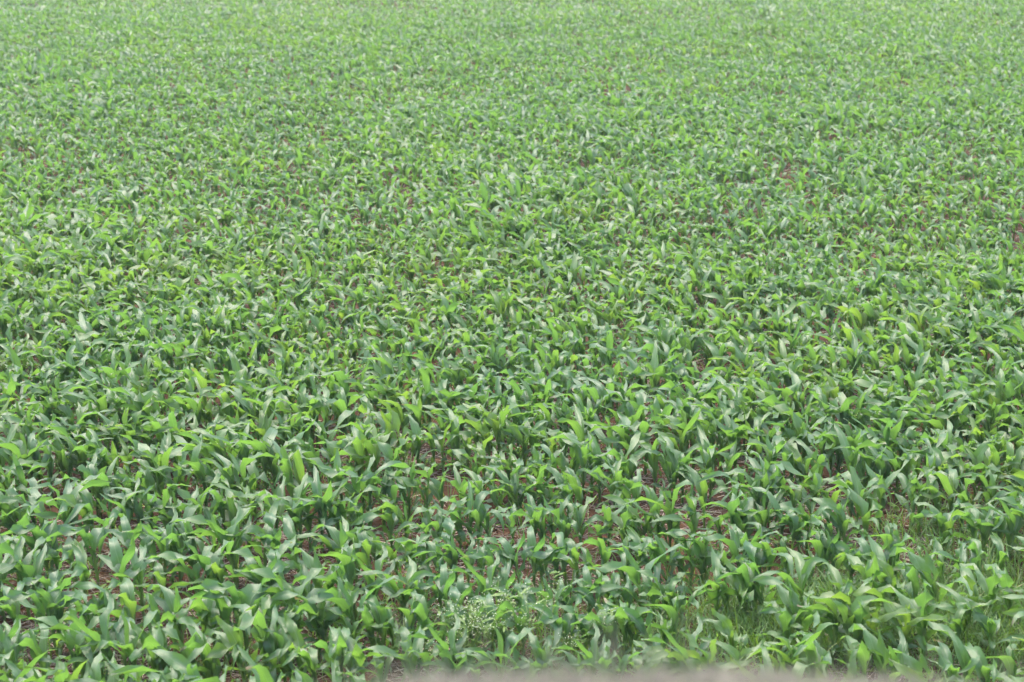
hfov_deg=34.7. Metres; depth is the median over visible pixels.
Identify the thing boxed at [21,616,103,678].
maize plant
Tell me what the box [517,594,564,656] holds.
maize plant
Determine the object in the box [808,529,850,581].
maize plant
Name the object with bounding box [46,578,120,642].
maize plant
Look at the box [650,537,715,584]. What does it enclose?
maize plant
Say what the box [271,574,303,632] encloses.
maize plant
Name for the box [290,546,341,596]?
maize plant
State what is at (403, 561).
maize plant
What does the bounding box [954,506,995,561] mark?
maize plant
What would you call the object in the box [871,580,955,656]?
maize plant
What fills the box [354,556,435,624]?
maize plant
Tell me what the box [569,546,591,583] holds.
maize plant
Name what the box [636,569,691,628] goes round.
maize plant
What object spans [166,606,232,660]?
maize plant
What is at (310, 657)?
maize plant
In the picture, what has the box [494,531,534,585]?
maize plant
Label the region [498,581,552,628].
maize plant
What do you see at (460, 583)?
maize plant
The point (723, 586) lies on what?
maize plant
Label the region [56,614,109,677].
maize plant
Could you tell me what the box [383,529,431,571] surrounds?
maize plant
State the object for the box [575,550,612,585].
maize plant
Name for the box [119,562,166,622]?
maize plant
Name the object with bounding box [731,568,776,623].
maize plant
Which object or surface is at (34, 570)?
maize plant
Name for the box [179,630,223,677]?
maize plant
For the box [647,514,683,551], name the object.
maize plant
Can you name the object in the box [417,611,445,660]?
maize plant
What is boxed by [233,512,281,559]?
maize plant
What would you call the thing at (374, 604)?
maize plant
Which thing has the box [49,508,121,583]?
maize plant
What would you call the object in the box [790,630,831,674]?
maize plant
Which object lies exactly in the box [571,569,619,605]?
maize plant
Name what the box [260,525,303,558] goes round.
maize plant
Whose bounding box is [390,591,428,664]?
maize plant
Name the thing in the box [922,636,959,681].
maize plant
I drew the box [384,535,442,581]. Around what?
maize plant
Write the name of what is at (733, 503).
maize plant
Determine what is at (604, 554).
maize plant
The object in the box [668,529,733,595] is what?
maize plant
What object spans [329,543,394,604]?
maize plant
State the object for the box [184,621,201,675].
maize plant
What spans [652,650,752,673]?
maize plant
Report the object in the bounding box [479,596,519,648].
maize plant
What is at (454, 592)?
maize plant
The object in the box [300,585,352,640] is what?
maize plant
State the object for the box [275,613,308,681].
maize plant
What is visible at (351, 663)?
maize plant
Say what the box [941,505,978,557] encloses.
maize plant
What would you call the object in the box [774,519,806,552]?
maize plant
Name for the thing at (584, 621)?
maize plant
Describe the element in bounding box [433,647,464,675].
maize plant
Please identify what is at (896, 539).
maize plant
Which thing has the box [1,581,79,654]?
maize plant
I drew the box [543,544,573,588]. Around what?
maize plant
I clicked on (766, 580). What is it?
maize plant
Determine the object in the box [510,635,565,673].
maize plant
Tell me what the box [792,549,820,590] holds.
maize plant
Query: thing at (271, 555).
maize plant
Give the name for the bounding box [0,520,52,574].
maize plant
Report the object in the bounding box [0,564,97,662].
maize plant
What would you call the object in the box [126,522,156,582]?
maize plant
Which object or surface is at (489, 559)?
maize plant
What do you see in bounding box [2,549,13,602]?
maize plant
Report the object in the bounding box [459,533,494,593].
maize plant
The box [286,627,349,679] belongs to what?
maize plant
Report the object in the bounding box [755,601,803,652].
maize plant
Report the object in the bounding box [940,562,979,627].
maize plant
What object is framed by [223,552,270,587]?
maize plant
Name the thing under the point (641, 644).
maize plant
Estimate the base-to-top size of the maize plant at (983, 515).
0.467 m
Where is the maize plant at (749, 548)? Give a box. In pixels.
[714,539,759,618]
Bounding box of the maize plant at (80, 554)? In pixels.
[68,539,91,618]
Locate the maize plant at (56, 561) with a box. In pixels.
[44,539,59,576]
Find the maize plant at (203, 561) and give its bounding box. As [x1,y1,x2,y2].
[157,539,233,600]
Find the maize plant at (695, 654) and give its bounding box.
[679,631,739,672]
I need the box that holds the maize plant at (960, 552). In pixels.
[924,540,966,590]
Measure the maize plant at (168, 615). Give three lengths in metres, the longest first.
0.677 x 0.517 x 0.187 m
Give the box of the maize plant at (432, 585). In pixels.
[410,564,457,625]
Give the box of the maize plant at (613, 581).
[583,571,621,604]
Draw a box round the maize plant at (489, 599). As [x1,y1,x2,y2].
[477,592,519,655]
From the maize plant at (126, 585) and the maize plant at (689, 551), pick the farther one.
the maize plant at (689, 551)
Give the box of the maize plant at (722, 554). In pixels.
[717,541,732,571]
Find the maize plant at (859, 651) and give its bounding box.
[834,635,876,680]
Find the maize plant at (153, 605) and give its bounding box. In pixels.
[136,592,161,634]
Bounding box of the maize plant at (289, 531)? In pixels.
[270,514,299,572]
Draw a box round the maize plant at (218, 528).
[184,500,251,584]
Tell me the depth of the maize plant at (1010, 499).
13.29 m
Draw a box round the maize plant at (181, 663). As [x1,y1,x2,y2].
[149,649,199,681]
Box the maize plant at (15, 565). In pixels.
[0,536,52,619]
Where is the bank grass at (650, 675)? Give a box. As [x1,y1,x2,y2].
[293,613,1023,681]
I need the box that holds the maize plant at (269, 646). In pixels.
[223,634,279,681]
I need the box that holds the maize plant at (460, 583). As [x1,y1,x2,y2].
[439,573,485,620]
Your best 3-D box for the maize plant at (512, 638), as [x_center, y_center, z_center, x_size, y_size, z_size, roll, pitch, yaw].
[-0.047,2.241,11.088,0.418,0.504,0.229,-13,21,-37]
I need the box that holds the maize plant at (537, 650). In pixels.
[522,627,554,675]
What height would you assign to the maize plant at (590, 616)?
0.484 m
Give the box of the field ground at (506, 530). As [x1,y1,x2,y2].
[0,0,1023,681]
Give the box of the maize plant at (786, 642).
[745,622,837,673]
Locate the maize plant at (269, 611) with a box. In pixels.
[256,594,308,630]
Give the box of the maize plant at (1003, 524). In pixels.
[961,503,1011,552]
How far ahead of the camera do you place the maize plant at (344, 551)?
12.28 m
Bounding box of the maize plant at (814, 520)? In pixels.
[781,511,824,554]
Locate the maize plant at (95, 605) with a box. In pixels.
[65,591,109,643]
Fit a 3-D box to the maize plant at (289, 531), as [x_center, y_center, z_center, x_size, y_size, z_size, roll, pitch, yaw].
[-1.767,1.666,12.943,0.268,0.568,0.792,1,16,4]
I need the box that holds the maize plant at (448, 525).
[410,517,458,574]
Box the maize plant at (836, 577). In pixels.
[816,562,866,625]
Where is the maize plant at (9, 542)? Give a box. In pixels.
[2,535,18,581]
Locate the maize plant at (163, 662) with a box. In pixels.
[147,620,171,668]
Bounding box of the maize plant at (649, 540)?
[640,535,660,583]
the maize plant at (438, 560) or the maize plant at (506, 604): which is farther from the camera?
the maize plant at (438, 560)
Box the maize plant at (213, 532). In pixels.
[167,506,265,589]
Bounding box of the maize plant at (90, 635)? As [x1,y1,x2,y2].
[41,587,123,680]
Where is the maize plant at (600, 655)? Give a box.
[593,647,604,677]
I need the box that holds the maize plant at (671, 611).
[621,591,689,659]
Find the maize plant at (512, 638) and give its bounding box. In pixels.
[472,631,521,675]
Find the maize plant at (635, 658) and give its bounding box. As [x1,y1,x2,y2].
[599,648,645,672]
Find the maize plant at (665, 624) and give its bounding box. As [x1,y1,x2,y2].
[657,610,674,647]
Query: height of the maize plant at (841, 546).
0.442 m
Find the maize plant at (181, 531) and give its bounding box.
[169,521,199,583]
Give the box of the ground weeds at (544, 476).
[0,122,1023,681]
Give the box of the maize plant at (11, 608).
[0,579,24,651]
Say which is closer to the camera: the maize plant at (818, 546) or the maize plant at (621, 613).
the maize plant at (621, 613)
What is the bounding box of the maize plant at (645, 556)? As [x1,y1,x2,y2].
[604,553,648,593]
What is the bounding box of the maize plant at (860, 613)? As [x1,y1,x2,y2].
[825,599,880,665]
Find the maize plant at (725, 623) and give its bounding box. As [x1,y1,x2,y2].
[696,608,747,659]
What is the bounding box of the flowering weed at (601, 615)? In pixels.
[559,607,623,660]
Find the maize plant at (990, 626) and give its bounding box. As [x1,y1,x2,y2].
[948,595,1000,664]
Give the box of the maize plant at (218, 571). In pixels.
[169,551,228,596]
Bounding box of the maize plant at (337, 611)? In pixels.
[317,607,379,666]
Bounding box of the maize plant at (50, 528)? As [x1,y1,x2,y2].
[1,501,84,586]
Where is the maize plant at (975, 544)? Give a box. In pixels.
[946,537,981,592]
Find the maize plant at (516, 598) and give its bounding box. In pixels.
[483,576,531,630]
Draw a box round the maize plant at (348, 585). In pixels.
[336,576,365,628]
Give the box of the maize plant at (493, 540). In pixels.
[474,537,530,579]
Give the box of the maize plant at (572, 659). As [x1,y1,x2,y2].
[553,650,583,675]
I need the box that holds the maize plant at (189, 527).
[164,518,195,580]
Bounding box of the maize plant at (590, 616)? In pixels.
[578,601,622,664]
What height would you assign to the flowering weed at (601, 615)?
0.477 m
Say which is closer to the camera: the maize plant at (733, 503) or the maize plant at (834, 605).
the maize plant at (834, 605)
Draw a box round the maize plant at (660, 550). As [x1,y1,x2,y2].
[619,531,705,584]
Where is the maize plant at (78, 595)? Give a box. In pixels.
[31,580,86,654]
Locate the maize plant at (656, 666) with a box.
[640,657,675,676]
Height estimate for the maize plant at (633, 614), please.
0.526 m
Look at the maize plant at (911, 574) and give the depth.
12.11 m
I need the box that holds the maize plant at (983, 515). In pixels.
[953,502,1004,557]
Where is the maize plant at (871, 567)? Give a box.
[833,552,891,625]
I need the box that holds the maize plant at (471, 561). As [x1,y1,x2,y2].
[444,532,478,582]
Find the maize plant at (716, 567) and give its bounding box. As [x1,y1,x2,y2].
[688,543,723,628]
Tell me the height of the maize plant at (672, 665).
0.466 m
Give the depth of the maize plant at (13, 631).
11.18 m
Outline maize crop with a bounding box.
[0,0,1023,681]
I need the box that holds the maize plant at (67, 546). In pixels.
[32,536,84,581]
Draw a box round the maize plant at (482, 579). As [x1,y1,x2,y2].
[447,549,506,602]
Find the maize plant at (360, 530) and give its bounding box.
[313,521,375,582]
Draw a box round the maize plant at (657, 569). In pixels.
[607,536,660,589]
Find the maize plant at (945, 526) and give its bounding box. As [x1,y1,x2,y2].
[913,502,969,561]
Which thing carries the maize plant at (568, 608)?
on the field ground at (506, 530)
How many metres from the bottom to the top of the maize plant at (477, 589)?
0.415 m
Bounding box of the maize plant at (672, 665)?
[649,645,735,675]
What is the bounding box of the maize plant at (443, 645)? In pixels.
[404,609,466,671]
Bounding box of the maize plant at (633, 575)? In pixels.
[582,543,687,619]
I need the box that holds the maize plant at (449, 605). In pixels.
[423,599,455,660]
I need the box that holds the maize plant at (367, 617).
[352,605,380,651]
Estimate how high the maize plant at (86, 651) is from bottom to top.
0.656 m
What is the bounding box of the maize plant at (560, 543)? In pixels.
[531,532,566,589]
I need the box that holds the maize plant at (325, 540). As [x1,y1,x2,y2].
[291,516,370,573]
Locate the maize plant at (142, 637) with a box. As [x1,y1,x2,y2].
[129,620,160,681]
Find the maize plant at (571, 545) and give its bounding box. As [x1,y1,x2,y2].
[539,538,580,587]
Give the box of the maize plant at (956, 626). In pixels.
[936,603,976,667]
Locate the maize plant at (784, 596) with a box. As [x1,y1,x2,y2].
[767,578,819,651]
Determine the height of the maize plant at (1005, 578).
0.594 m
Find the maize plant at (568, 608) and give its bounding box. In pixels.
[548,605,609,659]
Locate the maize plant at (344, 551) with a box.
[314,544,361,619]
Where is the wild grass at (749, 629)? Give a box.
[1,139,1023,681]
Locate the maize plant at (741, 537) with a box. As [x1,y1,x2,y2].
[724,529,747,567]
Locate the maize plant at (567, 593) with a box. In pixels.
[551,578,581,617]
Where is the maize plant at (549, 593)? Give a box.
[515,577,587,628]
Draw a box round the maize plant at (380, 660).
[342,650,398,681]
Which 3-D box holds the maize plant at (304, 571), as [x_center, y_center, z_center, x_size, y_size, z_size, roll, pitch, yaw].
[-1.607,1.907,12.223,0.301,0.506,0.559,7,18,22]
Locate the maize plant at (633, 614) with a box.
[603,601,659,660]
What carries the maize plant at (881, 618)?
on the field ground at (506, 530)
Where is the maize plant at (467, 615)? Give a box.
[452,600,492,661]
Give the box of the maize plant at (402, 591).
[386,575,423,623]
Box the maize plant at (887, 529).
[846,519,893,565]
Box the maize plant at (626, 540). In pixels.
[589,533,630,589]
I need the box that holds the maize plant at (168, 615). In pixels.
[157,598,196,650]
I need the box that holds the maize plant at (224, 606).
[180,589,251,659]
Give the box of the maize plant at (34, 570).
[0,542,46,605]
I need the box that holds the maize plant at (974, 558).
[952,549,988,595]
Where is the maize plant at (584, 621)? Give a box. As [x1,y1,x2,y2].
[571,598,617,651]
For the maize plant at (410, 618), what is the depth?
11.60 m
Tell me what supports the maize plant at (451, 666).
on the field ground at (506, 530)
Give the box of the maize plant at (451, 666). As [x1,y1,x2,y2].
[435,650,475,678]
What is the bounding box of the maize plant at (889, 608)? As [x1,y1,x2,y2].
[852,586,948,664]
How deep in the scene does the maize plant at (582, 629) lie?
11.65 m
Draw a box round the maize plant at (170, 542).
[146,524,178,583]
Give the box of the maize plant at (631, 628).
[595,597,661,655]
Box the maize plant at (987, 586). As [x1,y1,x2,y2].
[952,563,1014,617]
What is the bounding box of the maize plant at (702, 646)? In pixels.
[641,612,710,674]
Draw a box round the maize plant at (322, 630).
[270,587,358,649]
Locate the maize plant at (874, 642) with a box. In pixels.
[848,623,909,681]
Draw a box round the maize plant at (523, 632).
[454,626,533,681]
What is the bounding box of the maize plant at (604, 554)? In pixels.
[576,537,625,577]
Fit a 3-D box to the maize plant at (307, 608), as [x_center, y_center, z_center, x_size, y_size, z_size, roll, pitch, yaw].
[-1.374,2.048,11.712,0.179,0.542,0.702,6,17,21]
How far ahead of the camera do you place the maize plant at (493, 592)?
12.26 m
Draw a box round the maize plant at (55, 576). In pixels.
[15,551,72,617]
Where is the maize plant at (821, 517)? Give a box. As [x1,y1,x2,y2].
[795,511,838,551]
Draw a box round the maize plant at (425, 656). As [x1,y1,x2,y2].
[395,645,445,678]
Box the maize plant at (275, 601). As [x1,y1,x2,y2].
[249,595,301,649]
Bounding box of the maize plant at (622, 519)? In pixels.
[593,503,643,558]
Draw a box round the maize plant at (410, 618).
[360,595,424,653]
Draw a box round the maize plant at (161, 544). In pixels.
[122,503,180,584]
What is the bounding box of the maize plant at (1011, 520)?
[976,492,1023,558]
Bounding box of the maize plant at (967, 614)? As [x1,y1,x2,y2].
[928,582,996,650]
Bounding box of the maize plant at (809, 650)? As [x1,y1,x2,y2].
[763,638,820,678]
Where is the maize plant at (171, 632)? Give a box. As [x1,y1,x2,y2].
[151,626,220,667]
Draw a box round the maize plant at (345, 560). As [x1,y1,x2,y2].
[292,537,364,622]
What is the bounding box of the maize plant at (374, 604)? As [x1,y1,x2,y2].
[355,587,396,674]
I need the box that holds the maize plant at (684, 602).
[667,580,698,628]
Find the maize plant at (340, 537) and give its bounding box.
[311,520,348,581]
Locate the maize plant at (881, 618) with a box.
[815,591,921,661]
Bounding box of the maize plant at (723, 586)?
[695,565,730,612]
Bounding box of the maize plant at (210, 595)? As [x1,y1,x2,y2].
[202,591,261,633]
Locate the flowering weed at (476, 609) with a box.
[436,594,496,660]
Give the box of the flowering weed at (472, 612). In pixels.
[462,597,535,666]
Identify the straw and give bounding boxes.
[0,158,1023,681]
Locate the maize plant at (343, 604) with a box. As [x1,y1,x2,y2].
[295,575,403,646]
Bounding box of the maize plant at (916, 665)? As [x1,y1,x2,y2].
[886,647,961,681]
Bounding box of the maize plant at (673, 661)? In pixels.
[662,657,677,672]
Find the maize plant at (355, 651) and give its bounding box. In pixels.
[343,636,379,681]
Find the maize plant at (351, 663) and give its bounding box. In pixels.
[316,642,362,681]
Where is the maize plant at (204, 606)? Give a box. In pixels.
[176,589,225,636]
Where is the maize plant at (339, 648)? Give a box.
[328,625,346,681]
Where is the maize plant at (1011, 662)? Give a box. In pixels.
[965,639,1019,681]
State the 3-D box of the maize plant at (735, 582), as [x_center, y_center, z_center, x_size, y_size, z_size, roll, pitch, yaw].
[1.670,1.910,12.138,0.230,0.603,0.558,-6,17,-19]
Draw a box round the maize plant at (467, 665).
[451,648,479,678]
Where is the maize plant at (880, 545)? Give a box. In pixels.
[846,541,882,584]
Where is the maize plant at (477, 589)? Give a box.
[453,579,480,624]
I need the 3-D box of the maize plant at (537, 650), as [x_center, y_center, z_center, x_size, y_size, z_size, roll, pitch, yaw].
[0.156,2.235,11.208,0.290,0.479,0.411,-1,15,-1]
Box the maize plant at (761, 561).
[730,537,775,593]
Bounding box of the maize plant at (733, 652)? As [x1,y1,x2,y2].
[698,637,766,669]
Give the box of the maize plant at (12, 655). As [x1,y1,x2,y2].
[0,619,25,681]
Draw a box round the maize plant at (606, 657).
[594,639,620,676]
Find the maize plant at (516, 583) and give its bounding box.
[496,582,520,606]
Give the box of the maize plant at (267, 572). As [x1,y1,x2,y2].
[234,567,326,657]
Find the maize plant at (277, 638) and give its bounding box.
[246,604,302,681]
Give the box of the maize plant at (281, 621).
[261,616,293,678]
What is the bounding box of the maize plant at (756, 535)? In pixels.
[729,523,771,562]
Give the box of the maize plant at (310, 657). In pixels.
[282,642,317,681]
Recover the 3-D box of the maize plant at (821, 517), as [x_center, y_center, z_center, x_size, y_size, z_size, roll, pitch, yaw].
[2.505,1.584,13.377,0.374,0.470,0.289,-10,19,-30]
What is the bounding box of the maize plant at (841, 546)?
[822,538,863,584]
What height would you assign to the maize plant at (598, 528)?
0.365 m
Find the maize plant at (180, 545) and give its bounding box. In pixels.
[148,522,186,581]
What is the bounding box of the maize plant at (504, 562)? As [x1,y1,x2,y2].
[473,538,514,583]
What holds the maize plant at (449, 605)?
on the field ground at (506, 530)
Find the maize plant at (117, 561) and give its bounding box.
[97,536,159,608]
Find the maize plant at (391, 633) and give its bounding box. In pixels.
[357,600,399,660]
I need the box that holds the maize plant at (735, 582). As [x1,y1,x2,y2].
[708,556,753,627]
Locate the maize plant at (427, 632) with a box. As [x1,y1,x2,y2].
[401,616,437,666]
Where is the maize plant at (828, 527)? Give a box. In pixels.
[807,510,832,537]
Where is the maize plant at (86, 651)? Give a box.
[40,604,97,676]
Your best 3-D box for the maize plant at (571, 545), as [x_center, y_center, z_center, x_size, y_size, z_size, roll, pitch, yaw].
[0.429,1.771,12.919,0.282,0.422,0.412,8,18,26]
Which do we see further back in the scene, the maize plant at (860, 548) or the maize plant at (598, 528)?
the maize plant at (598, 528)
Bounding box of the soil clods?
[3,204,1022,681]
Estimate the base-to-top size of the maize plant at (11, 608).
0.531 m
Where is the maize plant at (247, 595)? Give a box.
[188,559,287,666]
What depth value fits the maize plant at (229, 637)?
11.09 m
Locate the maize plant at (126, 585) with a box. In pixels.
[75,577,142,656]
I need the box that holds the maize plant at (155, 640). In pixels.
[129,620,173,681]
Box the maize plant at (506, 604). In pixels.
[492,588,530,659]
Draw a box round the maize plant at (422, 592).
[395,570,456,618]
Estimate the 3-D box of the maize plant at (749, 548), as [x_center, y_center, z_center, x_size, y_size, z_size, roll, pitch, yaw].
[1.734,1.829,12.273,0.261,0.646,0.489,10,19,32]
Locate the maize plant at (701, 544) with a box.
[661,526,716,593]
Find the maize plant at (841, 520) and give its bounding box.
[807,497,865,551]
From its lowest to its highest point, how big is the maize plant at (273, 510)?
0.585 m
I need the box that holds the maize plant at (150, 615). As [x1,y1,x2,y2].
[74,609,157,678]
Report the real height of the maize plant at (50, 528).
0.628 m
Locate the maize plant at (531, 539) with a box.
[513,525,565,586]
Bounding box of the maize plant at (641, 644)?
[630,640,657,670]
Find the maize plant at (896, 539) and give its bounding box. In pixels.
[864,523,915,582]
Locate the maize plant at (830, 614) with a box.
[789,580,852,665]
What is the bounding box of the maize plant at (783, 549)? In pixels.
[757,534,793,586]
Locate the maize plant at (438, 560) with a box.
[420,540,444,577]
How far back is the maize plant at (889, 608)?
11.60 m
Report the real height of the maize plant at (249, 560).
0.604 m
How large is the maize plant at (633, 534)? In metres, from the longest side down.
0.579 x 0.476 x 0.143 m
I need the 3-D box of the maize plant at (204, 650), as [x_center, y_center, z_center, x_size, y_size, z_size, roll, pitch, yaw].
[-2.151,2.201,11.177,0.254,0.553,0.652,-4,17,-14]
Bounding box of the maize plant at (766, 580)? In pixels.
[753,575,847,636]
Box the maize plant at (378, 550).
[365,530,388,566]
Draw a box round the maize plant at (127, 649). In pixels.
[92,616,136,674]
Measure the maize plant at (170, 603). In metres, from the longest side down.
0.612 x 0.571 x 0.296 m
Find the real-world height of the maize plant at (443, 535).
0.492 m
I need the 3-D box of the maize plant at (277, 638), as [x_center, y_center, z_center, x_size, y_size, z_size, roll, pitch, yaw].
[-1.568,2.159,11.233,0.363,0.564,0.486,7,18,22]
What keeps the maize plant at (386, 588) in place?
on the field ground at (506, 530)
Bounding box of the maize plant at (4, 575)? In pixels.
[0,534,14,621]
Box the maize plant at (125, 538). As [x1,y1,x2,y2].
[110,514,164,584]
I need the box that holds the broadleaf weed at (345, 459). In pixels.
[341,455,354,463]
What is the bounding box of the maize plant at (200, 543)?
[176,512,246,579]
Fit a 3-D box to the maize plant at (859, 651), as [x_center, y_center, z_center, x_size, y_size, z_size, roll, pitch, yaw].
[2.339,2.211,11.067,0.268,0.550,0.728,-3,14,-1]
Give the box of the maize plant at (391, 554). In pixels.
[368,537,420,576]
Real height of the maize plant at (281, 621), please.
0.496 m
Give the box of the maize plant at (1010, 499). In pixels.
[987,496,1023,549]
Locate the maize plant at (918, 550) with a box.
[888,540,935,585]
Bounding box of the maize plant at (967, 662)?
[927,621,979,681]
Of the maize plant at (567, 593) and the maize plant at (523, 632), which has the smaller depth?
the maize plant at (523, 632)
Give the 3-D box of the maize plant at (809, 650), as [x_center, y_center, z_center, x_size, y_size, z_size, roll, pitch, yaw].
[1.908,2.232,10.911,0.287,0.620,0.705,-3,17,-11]
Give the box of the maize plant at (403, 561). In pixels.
[396,536,417,575]
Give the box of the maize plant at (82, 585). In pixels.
[73,581,160,653]
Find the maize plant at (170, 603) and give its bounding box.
[139,584,182,658]
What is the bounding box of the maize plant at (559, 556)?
[530,549,573,591]
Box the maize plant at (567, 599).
[553,594,583,624]
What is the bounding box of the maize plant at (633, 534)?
[626,525,646,587]
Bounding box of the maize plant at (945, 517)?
[913,497,962,561]
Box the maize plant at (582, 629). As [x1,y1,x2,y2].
[563,623,593,657]
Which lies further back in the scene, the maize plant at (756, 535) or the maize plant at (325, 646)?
the maize plant at (756, 535)
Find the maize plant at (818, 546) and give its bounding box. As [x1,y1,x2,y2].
[779,527,828,590]
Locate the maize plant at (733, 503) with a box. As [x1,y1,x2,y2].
[707,482,747,556]
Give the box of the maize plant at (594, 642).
[552,619,604,678]
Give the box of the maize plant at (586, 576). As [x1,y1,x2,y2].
[574,565,618,615]
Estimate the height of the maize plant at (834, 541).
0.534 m
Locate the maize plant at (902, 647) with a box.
[868,626,908,681]
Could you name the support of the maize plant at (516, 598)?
on the field ground at (506, 530)
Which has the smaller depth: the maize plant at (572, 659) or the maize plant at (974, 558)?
the maize plant at (572, 659)
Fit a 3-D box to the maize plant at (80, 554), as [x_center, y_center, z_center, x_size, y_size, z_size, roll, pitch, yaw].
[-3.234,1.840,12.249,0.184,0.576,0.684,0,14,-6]
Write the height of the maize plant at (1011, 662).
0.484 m
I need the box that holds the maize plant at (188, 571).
[143,544,226,616]
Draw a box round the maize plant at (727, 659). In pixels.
[724,654,735,678]
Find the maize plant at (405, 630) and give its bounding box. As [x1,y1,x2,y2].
[365,626,415,681]
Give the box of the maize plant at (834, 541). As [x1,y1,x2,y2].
[807,528,852,583]
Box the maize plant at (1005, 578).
[978,563,1023,627]
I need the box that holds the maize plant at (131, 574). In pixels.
[100,544,149,616]
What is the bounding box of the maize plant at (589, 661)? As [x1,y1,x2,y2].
[570,645,651,675]
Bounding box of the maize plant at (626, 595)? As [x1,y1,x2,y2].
[607,572,641,607]
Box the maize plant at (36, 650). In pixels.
[0,623,51,680]
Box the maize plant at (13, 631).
[0,615,39,677]
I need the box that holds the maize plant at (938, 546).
[931,534,947,584]
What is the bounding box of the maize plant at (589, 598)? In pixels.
[562,585,606,613]
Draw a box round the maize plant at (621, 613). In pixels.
[605,599,637,658]
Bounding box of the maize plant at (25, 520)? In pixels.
[10,503,39,557]
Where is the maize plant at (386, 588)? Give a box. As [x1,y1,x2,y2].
[361,569,416,616]
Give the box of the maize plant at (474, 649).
[460,643,498,677]
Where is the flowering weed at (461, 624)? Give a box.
[422,615,483,663]
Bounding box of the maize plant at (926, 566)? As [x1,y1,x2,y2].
[889,545,972,622]
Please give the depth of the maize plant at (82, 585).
11.79 m
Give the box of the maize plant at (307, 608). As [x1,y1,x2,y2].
[287,595,341,661]
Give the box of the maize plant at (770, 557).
[738,541,793,592]
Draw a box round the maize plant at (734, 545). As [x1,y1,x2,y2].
[690,525,782,567]
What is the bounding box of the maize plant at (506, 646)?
[473,613,511,658]
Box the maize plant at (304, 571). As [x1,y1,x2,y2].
[269,556,313,624]
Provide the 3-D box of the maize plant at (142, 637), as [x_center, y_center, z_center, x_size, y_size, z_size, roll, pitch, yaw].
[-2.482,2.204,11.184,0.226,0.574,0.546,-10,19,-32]
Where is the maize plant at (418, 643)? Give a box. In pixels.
[362,625,424,680]
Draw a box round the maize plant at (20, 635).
[0,621,37,675]
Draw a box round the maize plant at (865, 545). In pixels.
[853,536,890,581]
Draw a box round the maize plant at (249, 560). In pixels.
[237,552,290,594]
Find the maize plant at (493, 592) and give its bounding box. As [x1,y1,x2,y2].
[486,578,510,605]
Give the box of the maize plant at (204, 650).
[175,616,211,678]
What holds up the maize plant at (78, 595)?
on the field ground at (506, 530)
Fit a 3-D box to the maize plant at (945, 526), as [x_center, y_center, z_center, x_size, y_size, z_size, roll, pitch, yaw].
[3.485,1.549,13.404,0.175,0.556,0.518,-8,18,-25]
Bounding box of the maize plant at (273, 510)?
[221,498,281,566]
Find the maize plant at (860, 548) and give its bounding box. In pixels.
[837,533,864,588]
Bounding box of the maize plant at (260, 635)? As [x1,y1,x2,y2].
[234,597,298,681]
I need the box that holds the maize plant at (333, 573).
[325,564,343,606]
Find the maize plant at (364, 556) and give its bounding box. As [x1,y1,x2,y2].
[324,526,371,589]
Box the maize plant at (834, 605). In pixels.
[804,592,896,667]
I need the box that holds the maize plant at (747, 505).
[699,492,759,552]
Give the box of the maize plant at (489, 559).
[461,542,521,579]
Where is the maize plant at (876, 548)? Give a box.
[860,530,887,605]
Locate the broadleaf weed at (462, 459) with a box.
[451,455,464,470]
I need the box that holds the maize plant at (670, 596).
[639,575,689,618]
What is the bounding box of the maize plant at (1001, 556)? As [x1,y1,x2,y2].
[985,531,1008,586]
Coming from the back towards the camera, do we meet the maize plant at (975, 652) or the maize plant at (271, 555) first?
the maize plant at (271, 555)
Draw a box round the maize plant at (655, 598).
[639,567,665,628]
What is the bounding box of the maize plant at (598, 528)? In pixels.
[581,519,617,553]
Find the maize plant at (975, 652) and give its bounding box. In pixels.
[964,642,998,681]
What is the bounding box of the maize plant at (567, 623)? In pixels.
[532,594,584,660]
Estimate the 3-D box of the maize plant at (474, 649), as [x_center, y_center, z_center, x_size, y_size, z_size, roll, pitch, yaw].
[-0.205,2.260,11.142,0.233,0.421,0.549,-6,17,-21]
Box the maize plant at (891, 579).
[856,551,912,602]
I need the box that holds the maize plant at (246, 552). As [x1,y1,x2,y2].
[217,542,299,604]
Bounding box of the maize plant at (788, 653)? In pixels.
[739,634,812,679]
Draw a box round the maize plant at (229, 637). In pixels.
[204,615,247,681]
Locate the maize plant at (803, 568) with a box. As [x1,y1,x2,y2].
[749,547,828,605]
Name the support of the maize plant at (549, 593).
on the field ground at (506, 530)
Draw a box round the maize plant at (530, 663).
[518,654,534,680]
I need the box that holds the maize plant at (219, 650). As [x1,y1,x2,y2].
[198,604,262,678]
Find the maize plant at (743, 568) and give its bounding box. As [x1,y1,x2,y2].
[704,557,753,623]
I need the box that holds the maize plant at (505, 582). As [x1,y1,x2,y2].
[494,566,532,600]
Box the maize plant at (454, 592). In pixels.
[424,586,467,659]
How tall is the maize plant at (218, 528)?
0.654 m
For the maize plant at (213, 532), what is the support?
on the field ground at (506, 530)
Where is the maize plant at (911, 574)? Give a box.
[890,561,919,620]
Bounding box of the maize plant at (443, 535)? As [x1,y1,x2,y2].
[422,531,457,580]
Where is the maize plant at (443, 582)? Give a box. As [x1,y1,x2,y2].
[429,562,475,618]
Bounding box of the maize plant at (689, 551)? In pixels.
[654,531,710,591]
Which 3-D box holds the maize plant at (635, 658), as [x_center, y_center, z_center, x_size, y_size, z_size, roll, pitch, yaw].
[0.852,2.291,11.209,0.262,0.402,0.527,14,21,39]
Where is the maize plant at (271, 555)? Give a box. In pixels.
[240,549,285,609]
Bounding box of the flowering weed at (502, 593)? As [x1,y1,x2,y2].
[490,570,566,653]
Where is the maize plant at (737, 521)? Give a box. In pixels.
[713,512,762,553]
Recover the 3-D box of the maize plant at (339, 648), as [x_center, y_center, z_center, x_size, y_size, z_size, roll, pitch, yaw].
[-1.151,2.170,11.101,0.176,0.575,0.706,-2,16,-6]
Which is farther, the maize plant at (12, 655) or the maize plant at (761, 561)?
the maize plant at (761, 561)

